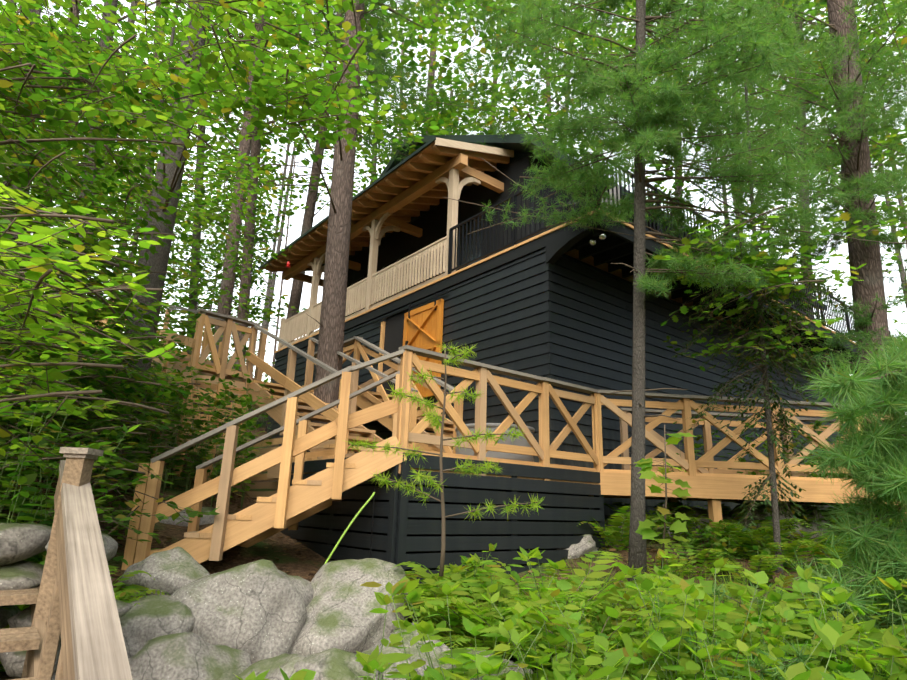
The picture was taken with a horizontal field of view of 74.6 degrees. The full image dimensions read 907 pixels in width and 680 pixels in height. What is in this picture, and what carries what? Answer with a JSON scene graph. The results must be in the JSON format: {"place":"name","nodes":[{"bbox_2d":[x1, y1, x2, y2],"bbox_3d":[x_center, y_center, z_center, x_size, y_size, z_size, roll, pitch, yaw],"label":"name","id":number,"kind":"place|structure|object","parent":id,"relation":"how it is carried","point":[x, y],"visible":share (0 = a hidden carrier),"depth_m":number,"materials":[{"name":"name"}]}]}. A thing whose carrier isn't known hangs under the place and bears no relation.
{"place":"outdoors","nodes":[
{"label":"outdoors","id":0,"kind":"place"},
{"bbox_2d":[0,369,866,679],"bbox_3d":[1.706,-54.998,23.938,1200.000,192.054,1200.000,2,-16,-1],"label":"terrain","id":1,"kind":"structure","parent":0,"point":[290,561],"depth_m":6.71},
{"bbox_2d":[0,457,93,679],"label":"stair frame","id":2,"kind":"object","parent":1,"relation":"on","point":[47,600],"visible":0.71,"depth_m":2.43,"materials":[{"name":"brown wood"}]},
{"bbox_2d":[59,447,132,679],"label":"stair rail","id":3,"kind":"object","parent":2,"relation":"attached to","point":[99,649],"visible":0.86,"depth_m":1.90,"materials":[{"name":"brown wood"}]},
{"bbox_2d":[119,595,194,657],"bbox_3d":[-1.854,1.840,3.601,0.509,0.458,0.504,8,-7,-6],"label":"boulder","id":4,"kind":"object","parent":1,"relation":"on","point":[149,618],"visible":0.38,"depth_m":3.53,"materials":[{"name":"stone"}]},
{"bbox_2d":[118,547,209,596],"bbox_3d":[-2.205,1.837,4.583,0.631,0.458,0.602,12,-19,-33],"label":"boulder","id":5,"kind":"object","parent":1,"relation":"on","point":[171,571],"visible":0.46,"depth_m":4.44,"materials":[{"name":"stone"}]},
{"bbox_2d":[159,507,215,525],"bbox_3d":[-3.369,2.332,7.462,0.906,0.501,1.460,-2,-19,16],"label":"boulder","id":6,"kind":"object","parent":1,"relation":"on","point":[206,519],"visible":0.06,"depth_m":7.08,"materials":[{"name":"stone"}]},
{"bbox_2d":[128,632,251,679],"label":"boulder","id":7,"kind":"object","parent":1,"relation":"on","point":[185,656],"visible":0.83,"depth_m":3.12,"materials":[{"name":"stone"}]},
{"bbox_2d":[170,559,313,663],"bbox_3d":[-1.459,1.958,4.057,0.996,0.896,0.984,9,-27,18],"label":"boulder","id":8,"kind":"object","parent":1,"relation":"on","point":[256,611],"visible":0.5,"depth_m":3.79,"materials":[{"name":"stone"}]},
{"bbox_2d":[230,653,306,679],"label":"boulder","id":9,"kind":"object","parent":1,"relation":"on","point":[285,662],"visible":0.42,"depth_m":3.10,"materials":[{"name":"stone"}]},
{"bbox_2d":[294,648,382,679],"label":"boulder","id":10,"kind":"object","parent":1,"relation":"on","point":[334,664],"visible":0.75,"depth_m":3.00,"materials":[{"name":"stone"}]},
{"bbox_2d":[291,558,407,655],"bbox_3d":[-0.770,2.070,4.303,0.880,0.791,1.244,12,7,28],"label":"boulder","id":11,"kind":"object","parent":1,"relation":"on","point":[341,605],"visible":0.67,"depth_m":4.06,"materials":[{"name":"stone"}]},
{"bbox_2d":[324,492,374,563],"bbox_3d":[-1.059,1.914,5.609,0.589,0.960,0.042,6,-16,-15],"label":"blade of grass","id":12,"kind":"object","parent":1,"relation":"on","point":[349,525],"visible":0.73,"depth_m":5.65,"materials":[{"name":"green plant"}]},
{"bbox_2d":[361,622,454,679],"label":"boulder","id":13,"kind":"object","parent":1,"relation":"on","point":[438,650],"visible":0.19,"depth_m":3.36,"materials":[{"name":"stone"}]},
{"bbox_2d":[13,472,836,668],"bbox_3d":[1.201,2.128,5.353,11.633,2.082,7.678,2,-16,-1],"label":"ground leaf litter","id":14,"kind":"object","parent":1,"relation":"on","point":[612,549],"visible":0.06,"depth_m":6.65,"materials":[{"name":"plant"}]},
{"bbox_2d":[343,341,544,522],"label":"sapling needles","id":15,"kind":"object","parent":1,"relation":"on","point":[419,476],"visible":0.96,"depth_m":4.62,"materials":[{"name":"green plant"}]},
{"bbox_2d":[0,0,906,675],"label":"broad tree leaves","id":16,"kind":"object","parent":1,"relation":"on","point":[180,78],"visible":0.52,"depth_m":6.69,"materials":[{"name":"green plant"}]},
{"bbox_2d":[0,183,906,679],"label":"leafy shrubs","id":17,"kind":"object","parent":1,"relation":"on","point":[832,633],"visible":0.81,"depth_m":2.81,"materials":[{"name":"green plant"}]},
{"bbox_2d":[0,501,906,679],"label":"undergrowth plants","id":18,"kind":"object","parent":1,"relation":"on","point":[435,584],"visible":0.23,"depth_m":4.19,"materials":[{"name":"green plant"}]},
{"bbox_2d":[0,307,906,679],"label":"shrub stems","id":19,"kind":"object","parent":1,"relation":"on","point":[188,481],"visible":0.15,"depth_m":3.77,"materials":[{"name":"green"}]},
{"bbox_2d":[0,0,906,679],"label":"tree","id":20,"kind":"object","parent":1,"relation":"on","point":[78,396],"depth_m":6.66,"materials":[{"name":"green plant"}]},
{"bbox_2d":[274,0,906,679],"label":"pine needles","id":21,"kind":"object","parent":20,"relation":"attached to","point":[882,450],"visible":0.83,"depth_m":6.57,"materials":[{"name":"green plant"}]},
{"bbox_2d":[42,153,890,557],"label":"metal track railing","id":22,"kind":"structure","parent":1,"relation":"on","point":[660,229],"depth_m":10.81,"materials":[{"name":"black metal"}]},
{"bbox_2d":[38,0,906,522],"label":"pine tree trunks","id":23,"kind":"object","parent":1,"relation":"on","point":[332,316],"visible":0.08,"depth_m":10.35,"materials":[{"name":"brown plant"}]},
{"bbox_2d":[447,648,532,679],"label":"boulder","id":24,"kind":"object","parent":1,"relation":"on","point":[509,669],"visible":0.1,"depth_m":3.24,"materials":[{"name":"stone"}]},
{"bbox_2d":[554,534,598,558],"bbox_3d":[1.394,2.675,7.451,1.030,0.445,0.854,-1,-18,-44],"label":"boulder","id":25,"kind":"object","parent":1,"relation":"on","point":[587,543],"visible":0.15,"depth_m":7.15,"materials":[{"name":"stone"}]},
{"bbox_2d":[347,151,824,515],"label":"wall","id":26,"kind":"structure","parent":1,"relation":"on","point":[432,224],"depth_m":13.79,"materials":[{"name":"black wood"}]},
{"bbox_2d":[261,141,509,286],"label":"porch roof","id":27,"kind":"structure","parent":26,"relation":"attached to","point":[404,193],"depth_m":14.00,"materials":[{"name":"brown wood"}]},
{"bbox_2d":[277,137,513,349],"bbox_3d":[-2.229,-1.969,15.178,2.130,3.288,8.500,14,-20,-37],"label":"porch railing","id":28,"kind":"object","parent":26,"relation":"on","point":[363,293],"visible":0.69,"depth_m":13.41,"materials":[{"name":"beige wood"}]},
{"bbox_2d":[345,215,481,316],"bbox_3d":[0.654,-1.745,15.120,9.486,1.200,3.637,-3,-17,16],"label":"house window glass","id":29,"kind":"object","parent":26,"relation":"attached to","point":[472,230],"visible":0.06,"depth_m":13.76,"materials":[{"name":"black glass"}]},
{"bbox_2d":[347,214,484,314],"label":"house window frames","id":30,"kind":"structure","parent":26,"relation":"attached to","point":[392,260],"depth_m":15.57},
{"bbox_2d":[403,299,443,397],"bbox_3d":[-0.646,0.221,11.614,0.110,1.860,1.240,14,-20,-37],"label":"barn door","id":31,"kind":"structure","parent":26,"relation":"attached to","point":[423,327],"depth_m":11.56,"materials":[{"name":"brown wood"}]},
{"bbox_2d":[280,453,605,583],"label":"deck enclosure slats","id":32,"kind":"object","parent":26,"relation":"attached to","point":[396,543],"visible":0.19,"depth_m":6.40,"materials":[{"name":"black wood"}]},
{"bbox_2d":[298,314,589,570],"bbox_3d":[-1.057,1.486,9.216,3.060,5.750,5.798,13,-19,-34],"label":"dark house interior","id":33,"kind":"object","parent":26,"relation":"attached to","point":[394,329],"visible":0.18,"depth_m":6.79,"materials":[{"name":"black"}]},
{"bbox_2d":[95,301,905,569],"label":"deck stair railings","id":34,"kind":"object","parent":26,"relation":"on","point":[283,506],"visible":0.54,"depth_m":7.69,"materials":[{"name":"brown wood"}]},
{"bbox_2d":[455,423,534,461],"bbox_3d":[0.537,1.373,7.779,1.040,0.510,1.040,2,-16,-1],"label":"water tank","id":35,"kind":"object","parent":34,"relation":"on","point":[501,455],"visible":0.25,"depth_m":7.35,"materials":[{"name":"grey"}]},
{"bbox_2d":[102,295,903,469],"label":"handrail caps","id":36,"kind":"object","parent":34,"relation":"attached to","point":[335,374],"visible":0.58,"depth_m":7.17,"materials":[{"name":"grey wood"}]},
{"bbox_2d":[258,134,825,309],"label":"house roof","id":37,"kind":"structure","parent":26,"relation":"attached to","point":[512,142],"depth_m":13.50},
{"bbox_2d":[267,247,859,520],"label":"house siding boards","id":38,"kind":"object","parent":26,"relation":"attached to","point":[566,318],"visible":0.23,"depth_m":10.23,"materials":[{"name":"black wood"}]},
{"bbox_2d":[274,208,855,392],"bbox_3d":[3.685,0.638,13.384,17.868,2.350,10.218,2,-16,-1],"label":"trim board","id":39,"kind":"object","parent":26,"relation":"attached to","point":[574,253],"depth_m":11.31,"materials":[{"name":"brown wood"}]},
{"bbox_2d":[275,214,856,359],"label":"fascia trim","id":40,"kind":"structure","parent":26,"relation":"attached to","point":[558,243],"depth_m":10.17,"materials":[{"name":"black wood"}]},
{"bbox_2d":[557,200,592,224],"bbox_3d":[2.280,-1.983,10.729,0.579,1.150,0.660,14,-20,-37],"label":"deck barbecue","id":41,"kind":"object","parent":26,"relation":"on","point":[573,208],"visible":0.21,"depth_m":10.66,"materials":[{"name":"black metal"}]},
{"bbox_2d":[589,233,605,245],"bbox_3d":[2.160,-1.510,8.934,0.109,0.140,0.289,14,-20,-37],"label":"flood light","id":42,"kind":"object","parent":26,"relation":"attached to","point":[602,236],"visible":1,"depth_m":8.86,"materials":[{"name":"white glass"}]},
{"bbox_2d":[601,186,619,207],"bbox_3d":[2.460,-2.119,10.050,0.510,1.050,0.500,14,-20,-37],"label":"deck chair","id":43,"kind":"object","parent":26,"relation":"on","point":[610,191],"visible":0.04,"depth_m":10.17,"materials":[{"name":"white"}]},
{"bbox_2d":[565,229,858,373],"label":"deck joists","id":44,"kind":"object","parent":26,"relation":"attached to","point":[677,291],"visible":0.23,"depth_m":11.04,"materials":[{"name":"black wood"}]},
{"bbox_2d":[399,550,886,679],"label":"fern","id":45,"kind":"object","parent":1,"relation":"on","point":[583,587],"depth_m":4.81,"materials":[{"name":"green plant"}]},
{"bbox_2d":[605,514,681,539],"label":"leaves","id":46,"kind":"object","parent":1,"relation":"on","point":[629,526],"visible":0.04,"depth_m":8.24,"materials":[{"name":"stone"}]},
{"bbox_2d":[673,505,736,539],"bbox_3d":[3.738,2.867,8.989,1.206,0.594,1.039,14,-19,-1],"label":"fern","id":47,"kind":"object","parent":1,"relation":"on","point":[699,511],"visible":0.06,"depth_m":8.67,"materials":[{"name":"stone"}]},
{"bbox_2d":[671,217,862,530],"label":"hemlock sprays","id":48,"kind":"object","parent":1,"relation":"on","point":[781,335],"visible":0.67,"depth_m":7.07,"materials":[{"name":"green plant"}]},
{"bbox_2d":[728,501,831,543],"bbox_3d":[4.894,2.814,8.975,1.450,0.692,1.251,18,-27,-28],"label":"fern","id":49,"kind":"object","parent":1,"relation":"on","point":[757,515],"visible":0.29,"depth_m":8.64,"materials":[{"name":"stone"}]},
{"bbox_2d":[734,500,760,503],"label":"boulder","id":50,"kind":"object","parent":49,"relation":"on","point":[741,501],"depth_m":9.18,"materials":[{"name":"stone"}]},
{"bbox_2d":[0,0,906,381],"label":"sky","id":51,"kind":"structure","parent":0,"point":[845,290],"materials":[{"name":"white"}]},
{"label":"wall stone","id":52,"kind":"object","parent":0,"visible":0},
{"bbox_2d":[0,641,60,677],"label":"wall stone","id":53,"kind":"object","parent":52,"relation":"on","point":[12,663],"visible":0.12,"depth_m":2.71,"materials":[{"name":"stone"}]},
{"bbox_2d":[7,599,132,640],"bbox_3d":[-1.881,1.363,2.941,0.477,0.210,0.516,3,-12,-1],"label":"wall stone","id":54,"kind":"object","parent":53,"relation":"on","point":[22,618],"visible":0.12,"depth_m":2.79,"materials":[{"name":"stone"}]},
{"bbox_2d":[45,533,117,561],"bbox_3d":[-1.835,1.028,2.927,0.297,0.174,0.405,7,-17,-19],"label":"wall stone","id":55,"kind":"object","parent":54,"relation":"on","point":[110,543],"visible":0.17,"depth_m":2.98,"materials":[{"name":"stone"}]},
{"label":"wall stone","id":56,"kind":"object","parent":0,"visible":0},
{"bbox_2d":[0,605,20,628],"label":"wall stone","id":57,"kind":"object","parent":56,"relation":"on","point":[6,615],"visible":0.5,"depth_m":2.99,"materials":[{"name":"stone"}]},
{"bbox_2d":[0,560,43,589],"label":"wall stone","id":58,"kind":"object","parent":57,"relation":"on","point":[23,574],"visible":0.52,"depth_m":2.85,"materials":[{"name":"stone"}]},
{"bbox_2d":[0,523,51,565],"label":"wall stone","id":59,"kind":"object","parent":58,"relation":"on","point":[20,541],"visible":0.83,"depth_m":2.90,"materials":[{"name":"stone"}]}
]}

